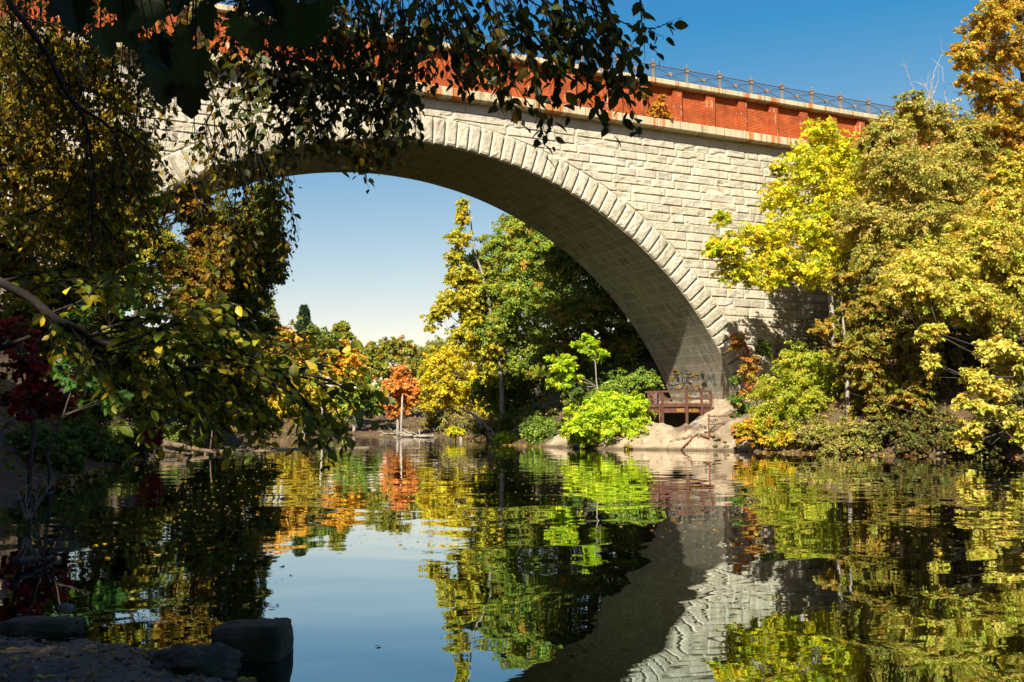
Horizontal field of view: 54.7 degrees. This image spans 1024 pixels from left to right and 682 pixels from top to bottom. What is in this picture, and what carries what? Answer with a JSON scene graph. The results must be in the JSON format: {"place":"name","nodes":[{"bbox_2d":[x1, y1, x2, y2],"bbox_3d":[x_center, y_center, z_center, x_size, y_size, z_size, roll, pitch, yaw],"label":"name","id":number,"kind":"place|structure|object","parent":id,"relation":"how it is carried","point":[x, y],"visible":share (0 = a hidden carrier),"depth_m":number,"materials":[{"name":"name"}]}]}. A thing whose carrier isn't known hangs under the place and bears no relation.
{"place":"outdoors","nodes":[
{"label":"outdoors","id":0,"kind":"place"},
{"bbox_2d":[0,635,246,681],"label":"shore","id":1,"kind":"structure","parent":0,"point":[21,674],"depth_m":5.41,"materials":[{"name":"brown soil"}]},
{"bbox_2d":[0,616,87,637],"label":"boulder","id":2,"kind":"object","parent":1,"relation":"on","point":[45,626],"visible":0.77,"depth_m":6.52,"materials":[{"name":"grey stone"}]},
{"bbox_2d":[57,603,74,613],"bbox_3d":[-3.140,1.883,6.971,0.114,0.072,0.090,0,-5,1],"label":"boulder","id":3,"kind":"object","parent":1,"relation":"on","point":[64,608],"visible":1,"depth_m":6.94,"materials":[{"name":"grey stone"}]},
{"bbox_2d":[145,642,243,678],"bbox_3d":[-1.798,1.834,5.579,0.553,0.266,0.402,0,-5,-5],"label":"boulder","id":4,"kind":"object","parent":1,"relation":"on","point":[218,660],"visible":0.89,"depth_m":5.49,"materials":[{"name":"grey stone"}]},
{"bbox_2d":[211,617,293,661],"bbox_3d":[-1.574,1.844,6.008,0.439,0.290,0.311,0,-5,5],"label":"boulder","id":5,"kind":"object","parent":1,"relation":"on","point":[265,639],"visible":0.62,"depth_m":5.87,"materials":[{"name":"grey stone"}]},
{"bbox_2d":[0,435,1023,681],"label":"water","id":6,"kind":"structure","parent":0,"point":[366,575],"depth_m":10.06,"materials":[{"name":"blue liquid"}]},
{"bbox_2d":[14,470,56,522],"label":"waterside twigs","id":7,"kind":"object","parent":6,"relation":"on","point":[27,516],"visible":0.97,"depth_m":13.22,"materials":[{"name":"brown wood"}]},
{"bbox_2d":[11,484,86,564],"bbox_3d":[-4.553,1.809,9.540,0.484,0.935,1.912,3,-6,-33],"label":"fallen log","id":8,"kind":"object","parent":6,"relation":"on","point":[24,560],"visible":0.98,"depth_m":9.68,"materials":[{"name":"brown wood"}]},
{"bbox_2d":[161,422,216,453],"bbox_3d":[-14.775,4.576,45.341,2.443,1.971,0.477,1,-5,-15],"label":"fallen log","id":9,"kind":"object","parent":6,"relation":"on","point":[176,445],"visible":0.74,"depth_m":45.29,"materials":[{"name":"brown wood"}]},
{"bbox_2d":[378,428,426,436],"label":"driftwood branch","id":10,"kind":"object","parent":6,"relation":"on","point":[405,434],"visible":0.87,"depth_m":99.93,"materials":[{"name":"brown wood"}]},
{"bbox_2d":[1,436,1023,640],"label":"floating specks","id":11,"kind":"object","parent":6,"relation":"on","point":[409,533],"visible":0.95,"depth_m":13.96,"materials":[{"name":"yellow plant"}]},
{"bbox_2d":[0,283,1023,495],"bbox_3d":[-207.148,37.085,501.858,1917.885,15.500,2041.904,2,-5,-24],"label":"ground","id":12,"kind":"structure","parent":0,"point":[9,482],"depth_m":46.66,"materials":[{"name":"brown soil"}]},
{"bbox_2d":[5,420,72,467],"bbox_3d":[-12.314,2.676,25.553,2.145,1.486,1.715,-2,-5,22],"label":"dark shrub","id":13,"kind":"object","parent":12,"relation":"on","point":[44,436],"visible":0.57,"depth_m":25.16,"materials":[{"name":"green plant"}]},
{"bbox_2d":[0,316,82,485],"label":"red maple","id":14,"kind":"object","parent":12,"relation":"on","point":[33,367],"visible":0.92,"depth_m":22.08,"materials":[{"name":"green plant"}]},
{"bbox_2d":[44,439,88,474],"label":"dark shrub","id":15,"kind":"object","parent":12,"relation":"on","point":[75,457],"visible":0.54,"depth_m":26.94,"materials":[{"name":"green plant"}]},
{"bbox_2d":[0,24,142,340],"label":"tree","id":16,"kind":"object","parent":12,"relation":"on","point":[9,266],"visible":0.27,"depth_m":31.21,"materials":[{"name":"green plant"}]},
{"bbox_2d":[53,411,118,463],"bbox_3d":[-14.293,3.213,32.583,2.493,1.839,2.285,0,-5,-5],"label":"dark shrub","id":17,"kind":"object","parent":12,"relation":"on","point":[99,443],"visible":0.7,"depth_m":32.27,"materials":[{"name":"green plant"}]},
{"bbox_2d":[46,289,142,497],"bbox_3d":[-7.984,1.226,19.028,1.674,4.601,1.130,4,-6,-38],"label":"oak sapling","id":18,"kind":"object","parent":12,"relation":"on","point":[70,383],"visible":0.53,"depth_m":18.92,"materials":[{"name":"green plant"}]},
{"bbox_2d":[1,130,190,411],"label":"tree","id":19,"kind":"object","parent":12,"relation":"on","point":[133,255],"visible":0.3,"depth_m":34.08,"materials":[{"name":"green plant"}]},
{"bbox_2d":[23,305,190,427],"bbox_3d":[-14.370,0.917,34.881,5.674,4.671,3.684,2,-5,-24],"label":"tree branch","id":20,"kind":"object","parent":12,"relation":"on","point":[143,365],"visible":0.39,"depth_m":34.58,"materials":[{"name":"green plant"}]},
{"bbox_2d":[101,443,133,462],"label":"dark shrub","id":21,"kind":"object","parent":12,"relation":"on","point":[124,452],"visible":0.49,"depth_m":34.57,"materials":[{"name":"green plant"}]},
{"bbox_2d":[0,341,243,490],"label":"undergrowth","id":22,"kind":"object","parent":12,"relation":"on","point":[12,433],"visible":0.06,"depth_m":28.52,"materials":[{"name":"green plant"}]},
{"bbox_2d":[107,419,164,457],"bbox_3d":[-15.447,3.942,39.934,2.498,1.670,2.715,0,-5,-1],"label":"dark shrub","id":23,"kind":"object","parent":12,"relation":"on","point":[131,443],"visible":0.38,"depth_m":39.63,"materials":[{"name":"green plant"}]},
{"bbox_2d":[135,397,173,459],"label":"red maple","id":24,"kind":"object","parent":12,"relation":"on","point":[160,437],"visible":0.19,"depth_m":38.12,"materials":[{"name":"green plant"}]},
{"bbox_2d":[114,181,234,423],"bbox_3d":[-15.318,-2.120,45.444,5.062,12.094,3.076,1,-5,-12],"label":"tree","id":25,"kind":"object","parent":12,"relation":"on","point":[196,257],"visible":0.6,"depth_m":45.37,"materials":[{"name":"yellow plant"}]},
{"bbox_2d":[157,421,203,451],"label":"dark shrub","id":26,"kind":"object","parent":12,"relation":"on","point":[175,437],"visible":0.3,"depth_m":48.06,"materials":[{"name":"green plant"}]},
{"bbox_2d":[44,0,343,118],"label":"maple tree","id":27,"kind":"object","parent":12,"relation":"on","point":[178,64],"visible":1,"depth_m":2.13,"materials":[{"name":"green plant"}]},
{"bbox_2d":[0,263,396,475],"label":"leaning elm","id":28,"kind":"object","parent":12,"relation":"on","point":[165,355],"visible":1,"depth_m":6.76,"materials":[{"name":"green plant"}]},
{"bbox_2d":[152,317,290,438],"bbox_3d":[-17.037,2.117,56.520,9.197,8.103,6.649,2,-5,-24],"label":"tree branch","id":29,"kind":"object","parent":12,"relation":"on","point":[255,397],"visible":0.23,"depth_m":55.92,"materials":[{"name":"green plant"}]},
{"bbox_2d":[158,182,292,392],"bbox_3d":[-17.254,-2.308,59.204,8.088,15.222,5.672,2,-5,-24],"label":"dark beech","id":30,"kind":"object","parent":12,"relation":"on","point":[242,294],"visible":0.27,"depth_m":59.47,"materials":[{"name":"green plant"}]},
{"bbox_2d":[252,298,280,440],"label":"silver maple","id":31,"kind":"object","parent":12,"relation":"on","point":[273,312],"visible":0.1,"depth_m":76.88,"materials":[{"name":"green plant"}]},
{"bbox_2d":[253,384,295,420],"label":"yellow tree","id":32,"kind":"object","parent":12,"relation":"on","point":[275,404],"visible":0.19,"depth_m":91.57,"materials":[{"name":"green plant"}]},
{"bbox_2d":[261,325,317,420],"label":"golden maple","id":33,"kind":"object","parent":12,"relation":"on","point":[296,338],"visible":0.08,"depth_m":125.98,"materials":[{"name":"yellow plant"}]},
{"bbox_2d":[288,304,326,408],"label":"spruce","id":34,"kind":"object","parent":12,"relation":"on","point":[304,314],"visible":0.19,"depth_m":142.25,"materials":[{"name":"green plant"}]},
{"bbox_2d":[281,363,341,435],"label":"yellow tree","id":35,"kind":"object","parent":12,"relation":"on","point":[309,387],"visible":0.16,"depth_m":107.05,"materials":[{"name":"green plant"}]},
{"bbox_2d":[302,323,344,418],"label":"green tree","id":36,"kind":"object","parent":12,"relation":"on","point":[333,337],"visible":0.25,"depth_m":133.69,"materials":[{"name":"green plant"}]},
{"bbox_2d":[330,320,356,384],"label":"green tree","id":37,"kind":"object","parent":12,"relation":"on","point":[343,327],"visible":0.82,"depth_m":146.51,"materials":[{"name":"green plant"}]},
{"bbox_2d":[0,0,688,328],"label":"overhanging elm","id":38,"kind":"object","parent":12,"relation":"on","point":[400,98],"visible":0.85,"depth_m":7.65,"materials":[{"name":"green plant"}]},
{"bbox_2d":[323,339,373,428],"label":"golden maple","id":39,"kind":"object","parent":12,"relation":"on","point":[351,361],"visible":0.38,"depth_m":123.35,"materials":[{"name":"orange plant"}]},
{"bbox_2d":[320,375,383,431],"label":"green tree","id":40,"kind":"object","parent":12,"relation":"on","point":[343,406],"visible":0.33,"depth_m":119.91,"materials":[{"name":"green plant"}]},
{"bbox_2d":[255,406,472,435],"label":"undergrowth","id":41,"kind":"object","parent":12,"relation":"on","point":[378,420],"visible":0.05,"depth_m":128.35,"materials":[{"name":"green plant"}]},
{"bbox_2d":[361,334,420,419],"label":"green tree","id":42,"kind":"object","parent":12,"relation":"on","point":[392,346],"visible":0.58,"depth_m":134.46,"materials":[{"name":"green plant"}]},
{"bbox_2d":[379,363,423,435],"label":"orange maple","id":43,"kind":"object","parent":12,"relation":"on","point":[406,385],"visible":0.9,"depth_m":112.12,"materials":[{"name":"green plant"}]},
{"bbox_2d":[405,342,444,429],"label":"green tree","id":44,"kind":"object","parent":12,"relation":"on","point":[415,370],"visible":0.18,"depth_m":122.02,"materials":[{"name":"green plant"}]},
{"bbox_2d":[398,335,461,364],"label":"green tree","id":45,"kind":"object","parent":12,"relation":"on","point":[439,342],"visible":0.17,"depth_m":175.44,"materials":[{"name":"green plant"}]},
{"bbox_2d":[416,410,453,436],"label":"shore bush","id":46,"kind":"object","parent":12,"relation":"on","point":[433,422],"visible":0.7,"depth_m":87.71,"materials":[{"name":"green plant"}]},
{"bbox_2d":[445,425,465,440],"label":"shore bush","id":47,"kind":"object","parent":12,"relation":"on","point":[453,432],"visible":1,"depth_m":77.21,"materials":[{"name":"yellow plant"}]},
{"bbox_2d":[417,344,497,438],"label":"yellow birch","id":48,"kind":"object","parent":12,"relation":"on","point":[455,391],"visible":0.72,"depth_m":86.46,"materials":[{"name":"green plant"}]},
{"bbox_2d":[436,404,482,439],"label":"shore bush","id":49,"kind":"object","parent":12,"relation":"on","point":[465,423],"visible":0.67,"depth_m":82.53,"materials":[{"name":"green plant"}]},
{"bbox_2d":[419,197,508,432],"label":"sycamore","id":50,"kind":"object","parent":12,"relation":"on","point":[461,299],"visible":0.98,"depth_m":72.95,"materials":[{"name":"yellow plant"}]},
{"bbox_2d":[470,414,498,440],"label":"shore bush","id":51,"kind":"object","parent":12,"relation":"on","point":[483,430],"visible":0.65,"depth_m":75.09,"materials":[{"name":"green plant"}]},
{"bbox_2d":[491,431,518,444],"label":"shore bush","id":52,"kind":"object","parent":12,"relation":"on","point":[503,438],"visible":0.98,"depth_m":65.46,"materials":[{"name":"green plant"}]},
{"bbox_2d":[465,372,549,420],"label":"understory tree","id":53,"kind":"object","parent":12,"relation":"on","point":[491,395],"visible":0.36,"depth_m":78.78,"materials":[{"name":"green plant"}]},
{"bbox_2d":[493,402,529,432],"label":"shore bush","id":54,"kind":"object","parent":12,"relation":"on","point":[508,418],"visible":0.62,"depth_m":71.99,"materials":[{"name":"green plant"}]},
{"bbox_2d":[0,0,1023,428],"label":"stone arch bridge","id":55,"kind":"structure","parent":12,"relation":"on","point":[628,228],"depth_m":55.09,"materials":[{"name":"stone"}]},
{"bbox_2d":[219,0,948,125],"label":"iron railing","id":56,"kind":"object","parent":55,"relation":"on","point":[781,87],"visible":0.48,"depth_m":57.60,"materials":[{"name":"metal"}]},
{"bbox_2d":[646,94,672,119],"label":"ledge sapling","id":57,"kind":"object","parent":55,"relation":"on","point":[661,106],"visible":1,"depth_m":54.61,"materials":[{"name":"orange plant"}]},
{"bbox_2d":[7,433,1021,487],"bbox_3d":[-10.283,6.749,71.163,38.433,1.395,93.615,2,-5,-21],"label":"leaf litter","id":58,"kind":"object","parent":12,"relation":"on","point":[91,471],"visible":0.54,"depth_m":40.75,"materials":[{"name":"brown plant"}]},
{"bbox_2d":[455,213,582,401],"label":"bank oak","id":59,"kind":"object","parent":12,"relation":"on","point":[514,289],"visible":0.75,"depth_m":74.77,"materials":[{"name":"green plant"}]},
{"bbox_2d":[512,400,558,430],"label":"shore bush","id":60,"kind":"object","parent":12,"relation":"on","point":[529,420],"visible":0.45,"depth_m":64.32,"materials":[{"name":"green plant"}]},
{"bbox_2d":[520,415,555,445],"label":"slope bush","id":61,"kind":"object","parent":12,"relation":"on","point":[535,437],"visible":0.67,"depth_m":60.96,"materials":[{"name":"green plant"}]},
{"bbox_2d":[465,342,649,442],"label":"undergrowth","id":62,"kind":"object","parent":12,"relation":"on","point":[545,393],"visible":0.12,"depth_m":68.20,"materials":[{"name":"green plant"}]},
{"bbox_2d":[546,414,569,438],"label":"shore bush","id":63,"kind":"object","parent":12,"relation":"on","point":[555,430],"visible":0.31,"depth_m":59.89,"materials":[{"name":"green plant"}]},
{"bbox_2d":[543,333,609,392],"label":"understory sapling","id":64,"kind":"object","parent":12,"relation":"on","point":[559,381],"visible":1,"depth_m":58.58,"materials":[{"name":"green plant"}]},
{"bbox_2d":[526,243,649,382],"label":"shaded oak","id":65,"kind":"object","parent":12,"relation":"on","point":[598,310],"visible":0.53,"depth_m":65.24,"materials":[{"name":"green plant"}]},
{"bbox_2d":[579,383,606,404],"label":"slope bush","id":66,"kind":"object","parent":12,"relation":"on","point":[588,394],"visible":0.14,"depth_m":59.94,"materials":[{"name":"green plant"}]},
{"bbox_2d":[553,347,662,408],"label":"understory tree","id":67,"kind":"object","parent":12,"relation":"on","point":[572,392],"visible":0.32,"depth_m":63.01,"materials":[{"name":"green plant"}]},
{"bbox_2d":[597,367,651,397],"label":"slope bush","id":68,"kind":"object","parent":12,"relation":"on","point":[619,384],"visible":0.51,"depth_m":58.73,"materials":[{"name":"green plant"}]},
{"bbox_2d":[624,366,665,394],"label":"slope bush","id":69,"kind":"object","parent":12,"relation":"on","point":[644,380],"visible":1,"depth_m":57.78,"materials":[{"name":"green plant"}]},
{"bbox_2d":[764,427,801,449],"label":"waterline maple","id":70,"kind":"object","parent":12,"relation":"on","point":[782,437],"visible":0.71,"depth_m":47.33,"materials":[{"name":"yellow plant"}]},
{"bbox_2d":[700,115,882,365],"bbox_3d":[14.694,-5.440,52.050,11.730,13.721,4.848,2,-5,-24],"label":"young hickory","id":71,"kind":"object","parent":12,"relation":"on","point":[776,263],"visible":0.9,"depth_m":51.57,"materials":[{"name":"yellow plant"}]},
{"bbox_2d":[745,338,849,436],"bbox_3d":[15.485,2.714,50.304,8.276,5.863,5.313,2,-5,-24],"label":"round shrub","id":72,"kind":"object","parent":12,"relation":"on","point":[797,377],"visible":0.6,"depth_m":49.21,"materials":[{"name":"green plant"}]},
{"bbox_2d":[793,412,842,448],"bbox_3d":[14.616,4.215,46.355,2.936,1.840,2.213,2,-5,-24],"label":"bank brush","id":73,"kind":"object","parent":12,"relation":"on","point":[817,431],"visible":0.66,"depth_m":46.06,"materials":[{"name":"green plant"}]},
{"bbox_2d":[816,436,856,454],"bbox_3d":[14.711,4.819,44.732,2.047,1.185,1.797,2,-5,-24],"label":"bank brush","id":74,"kind":"object","parent":12,"relation":"on","point":[830,447],"visible":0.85,"depth_m":44.28,"materials":[{"name":"green plant"}]},
{"bbox_2d":[807,263,875,420],"bbox_3d":[15.926,0.077,47.366,3.623,7.653,2.416,2,-5,-24],"label":"slender tree","id":75,"kind":"object","parent":12,"relation":"on","point":[843,280],"visible":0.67,"depth_m":47.20,"materials":[{"name":"green plant"}]},
{"bbox_2d":[818,416,871,445],"bbox_3d":[15.579,4.245,45.026,3.100,1.727,2.609,2,-5,-24],"label":"bank brush","id":76,"kind":"object","parent":12,"relation":"on","point":[837,431],"visible":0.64,"depth_m":44.64,"materials":[{"name":"green plant"}]},
{"bbox_2d":[842,429,885,454],"bbox_3d":[15.691,4.559,44.615,2.319,1.253,1.872,2,-5,-24],"label":"bank brush","id":77,"kind":"object","parent":12,"relation":"on","point":[865,446],"visible":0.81,"depth_m":43.99,"materials":[{"name":"green plant"}]},
{"bbox_2d":[850,415,895,442],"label":"bank shrub","id":78,"kind":"object","parent":12,"relation":"on","point":[876,433],"visible":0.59,"depth_m":44.28,"materials":[{"name":"green plant"}]},
{"bbox_2d":[843,284,912,425],"bbox_3d":[16.815,0.778,45.551,3.407,7.125,3.037,2,-5,-24],"label":"slender tree","id":79,"kind":"object","parent":12,"relation":"on","point":[872,374],"visible":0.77,"depth_m":45.24,"materials":[{"name":"green plant"}]},
{"bbox_2d":[833,157,956,323],"bbox_3d":[22.836,-5.487,57.270,11.314,11.158,6.078,2,-5,-24],"label":"tree","id":80,"kind":"object","parent":12,"relation":"on","point":[845,265],"visible":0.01,"depth_m":55.93,"materials":[{"name":"green plant"}]},
{"bbox_2d":[875,409,916,442],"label":"bank shrub","id":81,"kind":"object","parent":12,"relation":"on","point":[894,428],"visible":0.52,"depth_m":43.73,"materials":[{"name":"green plant"}]},
{"bbox_2d":[770,269,1023,453],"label":"undergrowth","id":82,"kind":"object","parent":12,"relation":"on","point":[817,347],"visible":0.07,"depth_m":49.33,"materials":[{"name":"green plant"}]},
{"bbox_2d":[874,312,945,416],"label":"slender tree","id":83,"kind":"object","parent":12,"relation":"on","point":[910,368],"visible":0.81,"depth_m":44.38,"materials":[{"name":"green plant"}]},
{"bbox_2d":[893,427,938,455],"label":"bank shrub","id":84,"kind":"object","parent":12,"relation":"on","point":[911,442],"visible":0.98,"depth_m":42.90,"materials":[{"name":"green plant"}]},
{"bbox_2d":[826,89,1014,315],"bbox_3d":[21.942,-6.856,51.874,11.853,12.808,6.124,2,-5,-24],"label":"vine hung tree","id":85,"kind":"object","parent":12,"relation":"on","point":[912,179],"visible":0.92,"depth_m":50.50,"materials":[{"name":"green plant"}]},
{"bbox_2d":[902,44,948,240],"bbox_3d":[22.804,-10.219,54.482,3.628,13.664,1.101,3,-6,-32],"label":"bare tree","id":86,"kind":"object","parent":12,"relation":"on","point":[930,92],"visible":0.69,"depth_m":54.92,"materials":[{"name":"brown wood"}]},
{"bbox_2d":[899,369,953,403],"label":"bank shrub","id":87,"kind":"object","parent":12,"relation":"on","point":[943,389],"visible":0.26,"depth_m":45.66,"materials":[{"name":"green plant"}]},
{"bbox_2d":[900,400,956,433],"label":"bank shrub","id":88,"kind":"object","parent":12,"relation":"on","point":[926,425],"visible":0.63,"depth_m":43.64,"materials":[{"name":"green plant"}]},
{"bbox_2d":[848,295,1023,458],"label":"drooping elm","id":89,"kind":"object","parent":12,"relation":"on","point":[1006,356],"visible":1,"depth_m":36.51,"materials":[{"name":"yellow plant"}]},
{"bbox_2d":[857,148,1023,344],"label":"bittersweet tree","id":90,"kind":"object","parent":12,"relation":"on","point":[926,284],"visible":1,"depth_m":42.80,"materials":[{"name":"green plant"}]},
{"bbox_2d":[932,418,975,455],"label":"bank shrub","id":91,"kind":"object","parent":12,"relation":"on","point":[947,431],"visible":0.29,"depth_m":41.98,"materials":[{"name":"green plant"}]},
{"bbox_2d":[937,350,990,385],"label":"bank shrub","id":92,"kind":"object","parent":12,"relation":"on","point":[947,373],"visible":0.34,"depth_m":46.19,"materials":[{"name":"green plant"}]},
{"bbox_2d":[914,319,1023,379],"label":"tree","id":93,"kind":"object","parent":12,"relation":"on","point":[958,352],"visible":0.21,"depth_m":45.79,"materials":[{"name":"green plant"}]},
{"bbox_2d":[940,139,1023,296],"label":"tree","id":94,"kind":"object","parent":12,"relation":"on","point":[975,204],"visible":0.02,"depth_m":53.59,"materials":[{"name":"yellow plant"}]},
{"bbox_2d":[942,0,1023,159],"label":"orange oak","id":95,"kind":"object","parent":12,"relation":"on","point":[1000,18],"visible":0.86,"depth_m":53.03,"materials":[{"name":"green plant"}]},
{"bbox_2d":[960,434,1009,456],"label":"bank shrub","id":96,"kind":"object","parent":12,"relation":"on","point":[985,452],"visible":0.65,"depth_m":40.75,"materials":[{"name":"green plant"}]},
{"bbox_2d":[971,377,1023,408],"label":"bank shrub","id":97,"kind":"object","parent":12,"relation":"on","point":[1013,401],"visible":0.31,"depth_m":42.26,"materials":[{"name":"green plant"}]},
{"bbox_2d":[976,415,1021,456],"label":"bank shrub","id":98,"kind":"object","parent":12,"relation":"on","point":[995,429],"visible":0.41,"depth_m":40.57,"materials":[{"name":"green plant"}]},
{"bbox_2d":[94,0,1023,399],"label":"sky","id":99,"kind":"structure","parent":0,"point":[373,261],"materials":[{"name":"blue"}]},
{"bbox_2d":[541,398,790,451],"bbox_3d":[9.997,5.522,55.233,12.560,4.942,14.960,2,-5,-24],"label":"bank ledge","id":100,"kind":"object","parent":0,"point":[672,426],"visible":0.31,"depth_m":53.42,"materials":[{"name":"stone"}]},
{"bbox_2d":[560,390,657,448],"bbox_3d":[5.422,4.488,55.161,5.754,3.652,4.299,0,-5,-1],"label":"bright shrub","id":101,"kind":"object","parent":100,"relation":"on","point":[598,415],"visible":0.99,"depth_m":54.42,"materials":[{"name":"green plant"}]},
{"bbox_2d":[645,390,712,423],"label":"viewing platform","id":102,"kind":"structure","parent":100,"relation":"on","point":[662,407],"depth_m":55.64,"materials":[{"name":"brown paint"}]},
{"bbox_2d":[727,333,766,407],"bbox_3d":[12.794,2.000,53.699,2.146,4.992,1.671,0,-5,0],"label":"sumac","id":103,"kind":"object","parent":100,"relation":"on","point":[748,363],"visible":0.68,"depth_m":53.57,"materials":[{"name":"orange plant"}]},
{"bbox_2d":[726,338,773,417],"bbox_3d":[12.665,2.448,53.169,3.453,5.305,1.392,2,-5,-24],"label":"green sprig bush","id":104,"kind":"object","parent":100,"relation":"on","point":[761,348],"visible":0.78,"depth_m":53.01,"materials":[{"name":"green plant"}]},
{"bbox_2d":[730,411,780,448],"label":"waterline maple","id":105,"kind":"object","parent":100,"relation":"on","point":[747,429],"visible":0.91,"depth_m":48.52,"materials":[{"name":"yellow plant"}]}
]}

